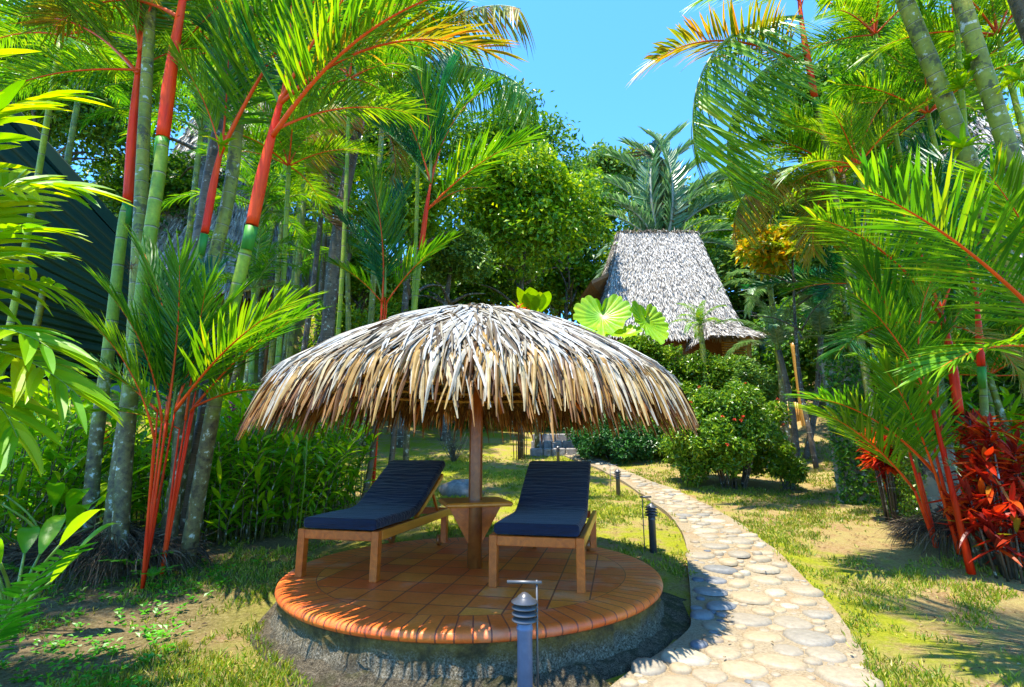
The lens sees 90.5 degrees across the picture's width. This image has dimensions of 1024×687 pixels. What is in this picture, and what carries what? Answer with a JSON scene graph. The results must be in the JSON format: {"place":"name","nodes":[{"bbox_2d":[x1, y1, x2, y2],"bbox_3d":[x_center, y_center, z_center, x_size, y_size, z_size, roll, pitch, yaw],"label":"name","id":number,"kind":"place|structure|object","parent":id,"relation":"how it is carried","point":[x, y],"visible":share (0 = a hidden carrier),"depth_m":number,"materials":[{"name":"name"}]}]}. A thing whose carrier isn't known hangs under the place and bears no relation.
{"place":"outdoors","nodes":[
{"label":"outdoors","id":0,"kind":"place"},
{"bbox_2d":[0,186,1023,686],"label":"ground","id":1,"kind":"structure","parent":0,"point":[990,656],"depth_m":4.38,"materials":[{"name":"plant"}]},
{"bbox_2d":[0,542,97,651],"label":"fern","id":2,"kind":"object","parent":1,"relation":"on","point":[13,620],"visible":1,"depth_m":3.00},
{"bbox_2d":[0,393,111,551],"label":"cane plant","id":3,"kind":"object","parent":1,"relation":"on","point":[19,489],"visible":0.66,"depth_m":4.97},
{"bbox_2d":[0,508,122,626],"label":"heliconia plant","id":4,"kind":"object","parent":1,"relation":"on","point":[47,534],"visible":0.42,"depth_m":3.83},
{"bbox_2d":[0,21,136,476],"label":"broadleaf palm","id":5,"kind":"object","parent":1,"relation":"on","point":[26,375],"visible":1,"depth_m":2.55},
{"bbox_2d":[0,376,153,530],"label":"cane plant","id":6,"kind":"object","parent":1,"relation":"on","point":[49,447],"visible":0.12,"depth_m":5.90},
{"bbox_2d":[0,392,161,547],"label":"cane plant","id":7,"kind":"object","parent":1,"relation":"on","point":[70,481],"visible":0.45,"depth_m":5.38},
{"bbox_2d":[0,461,163,546],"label":"heliconia plant","id":8,"kind":"object","parent":1,"relation":"on","point":[73,497],"visible":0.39,"depth_m":4.54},
{"bbox_2d":[0,1,180,189],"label":"broadleaf tree","id":9,"kind":"object","parent":1,"relation":"on","point":[103,134],"visible":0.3,"depth_m":14.83,"materials":[{"name":"green plant"}]},
{"bbox_2d":[0,90,181,465],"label":"green roofed shed","id":10,"kind":"structure","parent":1,"relation":"on","point":[96,224],"depth_m":9.08,"materials":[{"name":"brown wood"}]},
{"bbox_2d":[0,2,190,360],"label":"green palm","id":11,"kind":"object","parent":1,"relation":"on","point":[38,315],"visible":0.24,"depth_m":10.66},
{"bbox_2d":[0,0,191,382],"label":"green palm","id":12,"kind":"object","parent":1,"relation":"on","point":[13,307],"visible":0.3,"depth_m":7.40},
{"bbox_2d":[0,508,221,594],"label":"fibre skirt","id":13,"kind":"object","parent":1,"relation":"on","point":[134,543],"visible":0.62,"depth_m":4.45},
{"bbox_2d":[0,0,237,545],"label":"red palm","id":14,"kind":"object","parent":1,"relation":"on","point":[92,476],"visible":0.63,"depth_m":5.46,"materials":[{"name":"plant"}]},
{"bbox_2d":[0,548,262,686],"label":"weeds","id":15,"kind":"object","parent":1,"relation":"on","point":[113,650],"visible":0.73,"depth_m":3.42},
{"bbox_2d":[44,380,229,525],"bbox_3d":[-4.605,1.364,6.173,1.755,1.909,1.597,9,-15,-37],"label":"cane plant","id":16,"kind":"object","parent":1,"relation":"on","point":[141,451],"visible":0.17,"depth_m":6.09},
{"bbox_2d":[12,0,281,572],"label":"red palm","id":17,"kind":"object","parent":1,"relation":"on","point":[122,499],"visible":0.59,"depth_m":5.18,"materials":[{"name":"plant"}]},
{"bbox_2d":[76,138,225,244],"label":"broadleaf tree","id":18,"kind":"object","parent":1,"relation":"on","point":[176,169],"visible":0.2,"depth_m":17.60,"materials":[{"name":"green plant"}]},
{"bbox_2d":[76,20,268,455],"bbox_3d":[-7.746,-2.367,11.760,4.479,10.278,4.396,0,-12,0],"label":"green palm","id":19,"kind":"object","parent":1,"relation":"on","point":[199,119],"visible":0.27,"depth_m":11.97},
{"bbox_2d":[39,218,326,588],"bbox_3d":[-2.921,0.403,4.489,2.751,3.312,1.353,0,-12,0],"label":"young palm","id":20,"kind":"object","parent":1,"relation":"on","point":[167,292],"visible":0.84,"depth_m":4.47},
{"bbox_2d":[135,407,247,541],"bbox_3d":[-3.676,1.445,5.905,1.245,1.617,1.234,0,-12,0],"label":"ginger plant","id":21,"kind":"object","parent":1,"relation":"on","point":[162,499],"visible":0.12,"depth_m":5.73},
{"bbox_2d":[85,263,330,573],"bbox_3d":[-2.714,0.685,4.661,2.103,2.717,0.959,-2,-12,10],"label":"young palm","id":22,"kind":"object","parent":1,"relation":"on","point":[208,305],"visible":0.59,"depth_m":4.63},
{"bbox_2d":[100,0,326,563],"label":"ringed palm","id":23,"kind":"object","parent":1,"relation":"on","point":[141,186],"visible":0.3,"depth_m":5.45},
{"bbox_2d":[129,102,306,378],"bbox_3d":[-11.478,-4.101,20.269,5.861,12.217,6.687,0,-12,0],"label":"thatched hut","id":24,"kind":"object","parent":1,"relation":"on","point":[237,224],"visible":0.12,"depth_m":18.04,"materials":[{"name":"grey wood"}]},
{"bbox_2d":[153,385,292,546],"bbox_3d":[-3.156,1.393,5.710,1.516,1.649,1.379,-10,-15,39],"label":"ginger plant","id":25,"kind":"object","parent":1,"relation":"on","point":[219,522],"visible":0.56,"depth_m":5.49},
{"bbox_2d":[175,201,325,427],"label":"green palm","id":26,"kind":"object","parent":1,"relation":"on","point":[256,267],"visible":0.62,"depth_m":7.52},
{"bbox_2d":[155,0,347,549],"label":"red palm","id":27,"kind":"object","parent":1,"relation":"on","point":[222,34],"visible":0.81,"depth_m":5.47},
{"bbox_2d":[205,393,297,542],"bbox_3d":[-2.901,1.369,5.664,1.083,1.685,1.611,8,-14,-35],"label":"ginger plant","id":28,"kind":"object","parent":1,"relation":"on","point":[259,472],"visible":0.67,"depth_m":5.63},
{"bbox_2d":[132,0,378,537],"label":"ringed palm","id":29,"kind":"object","parent":1,"relation":"on","point":[221,227],"visible":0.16,"depth_m":5.76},
{"bbox_2d":[162,104,353,392],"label":"green palm","id":30,"kind":"object","parent":1,"relation":"on","point":[273,194],"visible":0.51,"depth_m":10.16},
{"bbox_2d":[219,154,332,443],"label":"thin palm","id":31,"kind":"object","parent":1,"relation":"on","point":[271,352],"visible":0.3,"depth_m":12.73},
{"bbox_2d":[179,0,380,536],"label":"ringed palm","id":32,"kind":"object","parent":1,"relation":"on","point":[212,152],"visible":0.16,"depth_m":6.09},
{"bbox_2d":[233,417,338,540],"bbox_3d":[-2.714,1.476,6.067,1.245,1.617,1.234,2,-12,-9],"label":"ginger plant","id":33,"kind":"object","parent":1,"relation":"on","point":[286,489],"visible":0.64,"depth_m":6.05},
{"bbox_2d":[192,78,386,514],"bbox_3d":[-3.605,-0.882,7.616,2.665,6.909,2.934,-8,-14,33],"label":"green palm","id":34,"kind":"object","parent":1,"relation":"on","point":[284,150],"visible":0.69,"depth_m":8.19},
{"bbox_2d":[214,2,407,449],"bbox_3d":[-5.100,-3.869,13.194,5.356,14.121,4.974,8,-14,-34],"label":"green palm","id":35,"kind":"object","parent":1,"relation":"on","point":[291,334],"depth_m":12.62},
{"bbox_2d":[258,104,369,440],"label":"thin palm","id":36,"kind":"object","parent":1,"relation":"on","point":[313,282],"visible":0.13,"depth_m":13.65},
{"bbox_2d":[257,421,370,535],"bbox_3d":[-2.660,1.591,6.323,1.356,1.475,1.234,-7,-13,31],"label":"ginger plant","id":37,"kind":"object","parent":1,"relation":"on","point":[295,468],"visible":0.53,"depth_m":6.27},
{"bbox_2d":[290,410,367,524],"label":"ginger plant","id":38,"kind":"object","parent":1,"relation":"on","point":[334,459],"visible":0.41,"depth_m":6.83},
{"bbox_2d":[290,160,388,446],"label":"thin palm","id":39,"kind":"object","parent":1,"relation":"on","point":[347,302],"visible":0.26,"depth_m":14.64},
{"bbox_2d":[257,0,430,476],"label":"green palm","id":40,"kind":"object","parent":1,"relation":"on","point":[364,65],"visible":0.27,"depth_m":9.37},
{"bbox_2d":[308,414,381,510],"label":"ginger plant","id":41,"kind":"object","parent":1,"relation":"on","point":[369,440],"visible":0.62,"depth_m":6.95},
{"bbox_2d":[176,0,529,571],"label":"red palm","id":42,"kind":"object","parent":1,"relation":"on","point":[324,46],"visible":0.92,"depth_m":5.09,"materials":[{"name":"plant"}]},
{"bbox_2d":[298,296,410,439],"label":"broadleaf tree","id":43,"kind":"object","parent":1,"relation":"on","point":[360,321],"visible":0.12,"depth_m":15.37,"materials":[{"name":"green plant"}]},
{"bbox_2d":[318,238,425,321],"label":"broadleaf tree","id":44,"kind":"object","parent":1,"relation":"on","point":[360,292],"visible":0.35,"depth_m":21.30,"materials":[{"name":"green plant"}]},
{"bbox_2d":[322,150,459,483],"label":"young palm","id":45,"kind":"object","parent":1,"relation":"on","point":[389,225],"visible":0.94,"depth_m":8.37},
{"bbox_2d":[348,146,463,447],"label":"broadleaf tree","id":46,"kind":"object","parent":1,"relation":"on","point":[433,226],"visible":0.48,"depth_m":15.44,"materials":[{"name":"green plant"}]},
{"bbox_2d":[281,1,538,467],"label":"brown palm","id":47,"kind":"object","parent":1,"relation":"on","point":[513,90],"visible":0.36,"depth_m":11.74,"materials":[{"name":"plant"}]},
{"bbox_2d":[344,83,485,310],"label":"broadleaf tree","id":48,"kind":"object","parent":1,"relation":"on","point":[440,157],"visible":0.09,"depth_m":28.65,"materials":[{"name":"green plant"}]},
{"bbox_2d":[360,0,486,446],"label":"green palm","id":49,"kind":"object","parent":1,"relation":"on","point":[440,14],"visible":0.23,"depth_m":11.17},
{"bbox_2d":[334,31,546,459],"bbox_3d":[-1.455,-1.977,9.226,4.187,9.538,2.021,0,-12,0],"label":"red palm","id":50,"kind":"object","parent":1,"relation":"on","point":[422,86],"visible":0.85,"depth_m":9.37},
{"bbox_2d":[398,222,496,441],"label":"broadleaf tree","id":51,"kind":"object","parent":1,"relation":"on","point":[469,255],"visible":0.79,"depth_m":17.01,"materials":[{"name":"green plant"}]},
{"bbox_2d":[269,537,663,680],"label":"round patio","id":52,"kind":"structure","parent":1,"relation":"on","point":[425,609],"depth_m":3.25,"materials":[{"name":"ceramic"}]},
{"bbox_2d":[294,460,451,582],"bbox_3d":[-1.167,1.547,4.748,0.696,0.854,1.662,-3,-12,13],"label":"sun lounger","id":53,"kind":"object","parent":52,"relation":"on","point":[399,494],"visible":0.99,"depth_m":4.55,"materials":[{"name":"fabric"}]},
{"bbox_2d":[235,302,700,568],"bbox_3d":[-0.322,0.790,4.494,3.757,2.236,3.750,0,-12,0],"label":"thatched parasol","id":54,"kind":"object","parent":52,"relation":"on","point":[473,365],"visible":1,"depth_m":3.27,"materials":[{"name":"plant"}]},
{"bbox_2d":[488,461,596,592],"bbox_3d":[0.346,1.490,4.468,0.696,0.854,1.662,-2,-12,12],"label":"sun lounger","id":55,"kind":"object","parent":52,"relation":"on","point":[551,511],"visible":1,"depth_m":4.20,"materials":[{"name":"fabric"}]},
{"bbox_2d":[250,591,690,686],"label":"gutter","id":56,"kind":"object","parent":1,"relation":"on","point":[675,622],"visible":0.24,"depth_m":2.89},
{"bbox_2d":[418,228,547,307],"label":"broadleaf tree","id":57,"kind":"object","parent":1,"relation":"on","point":[497,280],"visible":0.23,"depth_m":26.45,"materials":[{"name":"green plant"}]},
{"bbox_2d":[0,397,1023,686],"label":"grass","id":58,"kind":"structure","parent":1,"relation":"on","point":[218,669],"depth_m":4.41,"materials":[{"name":"plant"}]},
{"bbox_2d":[2,486,1023,686],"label":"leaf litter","id":59,"kind":"object","parent":1,"relation":"on","point":[617,551],"visible":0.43,"depth_m":4.00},
{"bbox_2d":[439,73,589,298],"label":"broadleaf tree","id":60,"kind":"object","parent":1,"relation":"on","point":[476,131],"visible":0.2,"depth_m":30.47,"materials":[{"name":"green plant"}]},
{"bbox_2d":[427,131,617,428],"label":"broadleaf tree","id":61,"kind":"object","parent":1,"relation":"on","point":[529,208],"visible":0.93,"depth_m":19.82,"materials":[{"name":"green plant"}]},
{"bbox_2d":[511,592,537,686],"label":"bollard light","id":62,"kind":"object","parent":1,"relation":"on","point":[524,612],"visible":1,"depth_m":2.45,"materials":[{"name":"metal"}]},
{"bbox_2d":[509,287,551,447],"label":"banana like plant","id":63,"kind":"object","parent":1,"relation":"on","point":[532,299],"visible":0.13,"depth_m":14.02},
{"bbox_2d":[484,249,608,325],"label":"broadleaf tree","id":64,"kind":"object","parent":1,"relation":"on","point":[553,283],"visible":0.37,"depth_m":29.67,"materials":[{"name":"green plant"}]},
{"bbox_2d":[530,434,577,456],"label":"stone steps","id":65,"kind":"structure","parent":1,"relation":"on","point":[548,447],"depth_m":13.92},
{"bbox_2d":[537,163,635,319],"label":"broadleaf tree","id":66,"kind":"object","parent":1,"relation":"on","point":[589,252],"visible":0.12,"depth_m":29.03,"materials":[{"name":"green plant"}]},
{"bbox_2d":[564,138,649,256],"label":"broadleaf tree","id":67,"kind":"object","parent":1,"relation":"on","point":[598,158],"visible":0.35,"depth_m":39.34,"materials":[{"name":"green plant"}]},
{"bbox_2d":[563,414,666,464],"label":"shrub","id":68,"kind":"object","parent":1,"relation":"on","point":[632,445],"visible":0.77,"depth_m":12.53,"materials":[{"name":"green plant"}]},
{"bbox_2d":[573,294,668,412],"bbox_3d":[3.004,0.633,14.296,3.063,4.680,1.582,-2,-12,9],"label":"leaf plant","id":69,"kind":"object","parent":1,"relation":"on","point":[612,314],"visible":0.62,"depth_m":14.91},
{"bbox_2d":[583,333,683,417],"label":"bush","id":70,"kind":"object","parent":1,"relation":"on","point":[660,356],"visible":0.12,"depth_m":16.18,"materials":[{"name":"green plant"}]},
{"bbox_2d":[594,119,763,278],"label":"grey palm","id":71,"kind":"object","parent":1,"relation":"on","point":[662,195],"visible":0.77,"depth_m":26.42,"materials":[{"name":"leaf"},{"name":"bark"}]},
{"bbox_2d":[579,227,792,413],"bbox_3d":[6.556,-0.701,21.897,7.446,9.486,8.908,0,-12,0],"label":"thatched hut","id":72,"kind":"object","parent":1,"relation":"on","point":[665,272],"visible":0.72,"depth_m":21.09,"materials":[{"name":"grey wood"}]},
{"bbox_2d":[668,300,726,388],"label":"green palm","id":73,"kind":"object","parent":1,"relation":"on","point":[699,316],"visible":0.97,"depth_m":15.82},
{"bbox_2d":[663,348,761,398],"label":"bush","id":74,"kind":"object","parent":1,"relation":"on","point":[692,369],"visible":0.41,"depth_m":15.62,"materials":[{"name":"green plant"}]},
{"bbox_2d":[685,172,744,234],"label":"broadleaf tree","id":75,"kind":"object","parent":1,"relation":"on","point":[719,208],"visible":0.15,"depth_m":33.58,"materials":[{"name":"green plant"}]},
{"bbox_2d":[655,378,804,489],"bbox_3d":[4.124,1.733,9.841,2.313,2.143,2.516,10,-15,-41],"label":"rounded shrub","id":76,"kind":"object","parent":1,"relation":"on","point":[731,418],"visible":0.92,"depth_m":9.30,"materials":[{"name":"green plant"}]},
{"bbox_2d":[721,354,778,407],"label":"bush","id":77,"kind":"object","parent":1,"relation":"on","point":[748,369],"visible":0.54,"depth_m":15.07,"materials":[{"name":"green plant"}]},
{"bbox_2d":[626,0,894,427],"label":"red palm","id":78,"kind":"object","parent":1,"relation":"on","point":[758,87],"visible":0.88,"depth_m":8.32,"materials":[{"name":"plant"}]},
{"bbox_2d":[717,240,805,442],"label":"green palm","id":79,"kind":"object","parent":1,"relation":"on","point":[749,306],"visible":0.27,"depth_m":14.51,"materials":[{"name":"plant"}]},
{"bbox_2d":[708,217,845,319],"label":"broadleaf tree","id":80,"kind":"object","parent":1,"relation":"on","point":[721,260],"visible":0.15,"depth_m":24.92,"materials":[{"name":"green plant"}]},
{"bbox_2d":[714,289,847,458],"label":"thin palm","id":81,"kind":"object","parent":1,"relation":"on","point":[776,334],"visible":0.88,"depth_m":12.52,"materials":[{"name":"leaf"},{"name":"bark"}]},
{"bbox_2d":[731,209,861,468],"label":"golden leaved tree","id":82,"kind":"object","parent":1,"relation":"on","point":[773,254],"visible":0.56,"depth_m":11.84,"materials":[{"name":"leaf"},{"name":"bark"}]},
{"bbox_2d":[751,295,857,401],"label":"broadleaf tree","id":83,"kind":"object","parent":1,"relation":"on","point":[808,373],"visible":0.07,"depth_m":16.80,"materials":[{"name":"green plant"}]},
{"bbox_2d":[766,278,856,459],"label":"thin palm","id":84,"kind":"object","parent":1,"relation":"on","point":[819,322],"visible":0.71,"depth_m":12.51,"materials":[{"name":"green plant"}]},
{"bbox_2d":[751,16,901,225],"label":"broadleaf tree","id":85,"kind":"object","parent":1,"relation":"on","point":[823,66],"visible":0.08,"depth_m":20.06,"materials":[{"name":"green plant"}]},
{"bbox_2d":[786,291,871,366],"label":"broadleaf tree","id":86,"kind":"object","parent":1,"relation":"on","point":[812,349],"visible":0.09,"depth_m":14.58,"materials":[{"name":"green plant"}]},
{"bbox_2d":[731,62,938,356],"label":"ringed palm","id":87,"kind":"object","parent":1,"relation":"on","point":[740,222],"visible":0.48,"depth_m":9.17,"materials":[{"name":"leaf"},{"name":"bark"}]},
{"bbox_2d":[741,205,941,358],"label":"green palm","id":88,"kind":"object","parent":1,"relation":"on","point":[833,261],"visible":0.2,"depth_m":12.58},
{"bbox_2d":[774,201,926,343],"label":"green palm","id":89,"kind":"object","parent":1,"relation":"on","point":[809,284],"visible":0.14,"depth_m":8.50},
{"bbox_2d":[767,0,949,256],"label":"green palm","id":90,"kind":"object","parent":1,"relation":"on","point":[875,63],"visible":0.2,"depth_m":10.63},
{"bbox_2d":[789,332,938,547],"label":"young palm","id":91,"kind":"object","parent":1,"relation":"on","point":[881,444],"visible":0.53,"depth_m":5.19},
{"bbox_2d":[767,65,974,431],"bbox_3d":[5.398,-0.874,7.603,2.579,6.886,2.654,-5,-13,23],"label":"green palm","id":92,"kind":"object","parent":1,"relation":"on","point":[851,132],"visible":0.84,"depth_m":7.76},
{"bbox_2d":[782,0,962,497],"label":"green palm","id":93,"kind":"object","parent":1,"relation":"on","point":[867,12],"visible":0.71,"depth_m":8.52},
{"bbox_2d":[780,231,975,554],"bbox_3d":[3.715,0.443,5.046,2.292,3.214,1.120,5,-12,-23],"label":"young palm","id":94,"kind":"object","parent":1,"relation":"on","point":[871,269],"visible":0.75,"depth_m":4.99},
{"bbox_2d":[855,428,902,523],"bbox_3d":[5.020,1.746,6.788,0.774,1.328,0.757,9,-15,-38],"label":"red cordyline","id":95,"kind":"object","parent":1,"relation":"on","point":[880,468],"visible":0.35,"depth_m":6.71,"materials":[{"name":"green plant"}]},
{"bbox_2d":[770,109,1004,280],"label":"green palm","id":96,"kind":"object","parent":1,"relation":"on","point":[936,115],"visible":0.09,"depth_m":8.91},
{"bbox_2d":[829,237,975,574],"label":"young palm","id":97,"kind":"object","parent":1,"relation":"on","point":[904,318],"visible":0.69,"depth_m":4.80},
{"bbox_2d":[785,128,1023,562],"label":"red palm","id":98,"kind":"object","parent":1,"relation":"on","point":[838,216],"visible":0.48,"depth_m":5.17,"materials":[{"name":"plant"}]},
{"bbox_2d":[801,0,1019,296],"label":"broadleaf tree","id":99,"kind":"object","parent":1,"relation":"on","point":[847,59],"visible":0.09,"depth_m":13.28,"materials":[{"name":"green plant"}]},
{"bbox_2d":[803,140,1023,392],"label":"red palm","id":100,"kind":"object","parent":1,"relation":"on","point":[1003,249],"visible":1,"depth_m":3.30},
{"bbox_2d":[869,434,961,523],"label":"creeper hedge","id":101,"kind":"object","parent":1,"relation":"on","point":[906,495],"visible":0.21,"depth_m":5.96,"materials":[{"name":"green leaf"}]},
{"bbox_2d":[812,0,1023,437],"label":"green palm","id":102,"kind":"object","parent":1,"relation":"on","point":[918,83],"visible":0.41,"depth_m":7.73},
{"bbox_2d":[812,0,1023,327],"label":"ringed palm","id":103,"kind":"object","parent":1,"relation":"on","point":[946,104],"visible":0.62,"depth_m":5.08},
{"bbox_2d":[814,347,1023,506],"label":"creeper wall","id":104,"kind":"structure","parent":1,"relation":"on","point":[851,478],"depth_m":8.12,"materials":[{"name":"green leaf"}]},
{"bbox_2d":[847,0,1023,146],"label":"green palm","id":105,"kind":"object","parent":1,"relation":"on","point":[992,9],"visible":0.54,"depth_m":7.21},
{"bbox_2d":[861,3,1023,254],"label":"green palm","id":106,"kind":"object","parent":1,"relation":"on","point":[1000,75],"visible":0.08,"depth_m":9.22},
{"bbox_2d":[872,499,1019,561],"bbox_3d":[5.029,1.971,5.381,2.335,0.802,1.514,0,-12,0],"label":"fibre skirt","id":107,"kind":"object","parent":1,"relation":"on","point":[916,527],"visible":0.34,"depth_m":5.30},
{"bbox_2d":[890,0,1023,202],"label":"ringed palm","id":108,"kind":"object","parent":1,"relation":"on","point":[993,102],"visible":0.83,"depth_m":4.75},
{"bbox_2d":[902,279,1023,486],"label":"green palm","id":109,"kind":"object","parent":1,"relation":"on","point":[996,357],"visible":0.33,"depth_m":6.19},
{"bbox_2d":[911,132,1023,469],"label":"red palm","id":110,"kind":"object","parent":1,"relation":"on","point":[982,384],"visible":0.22,"depth_m":5.80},
{"bbox_2d":[923,408,1023,583],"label":"red cordyline","id":111,"kind":"object","parent":1,"relation":"on","point":[990,517],"visible":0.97,"depth_m":4.65,"materials":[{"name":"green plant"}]},
{"bbox_2d":[1,0,1023,325],"label":"sky","id":112,"kind":"structure","parent":0,"point":[587,52],"materials":[{"name":"blue"}]},
{"bbox_2d":[564,453,883,686],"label":"path","id":113,"kind":"structure","parent":0,"point":[747,580],"depth_m":3.61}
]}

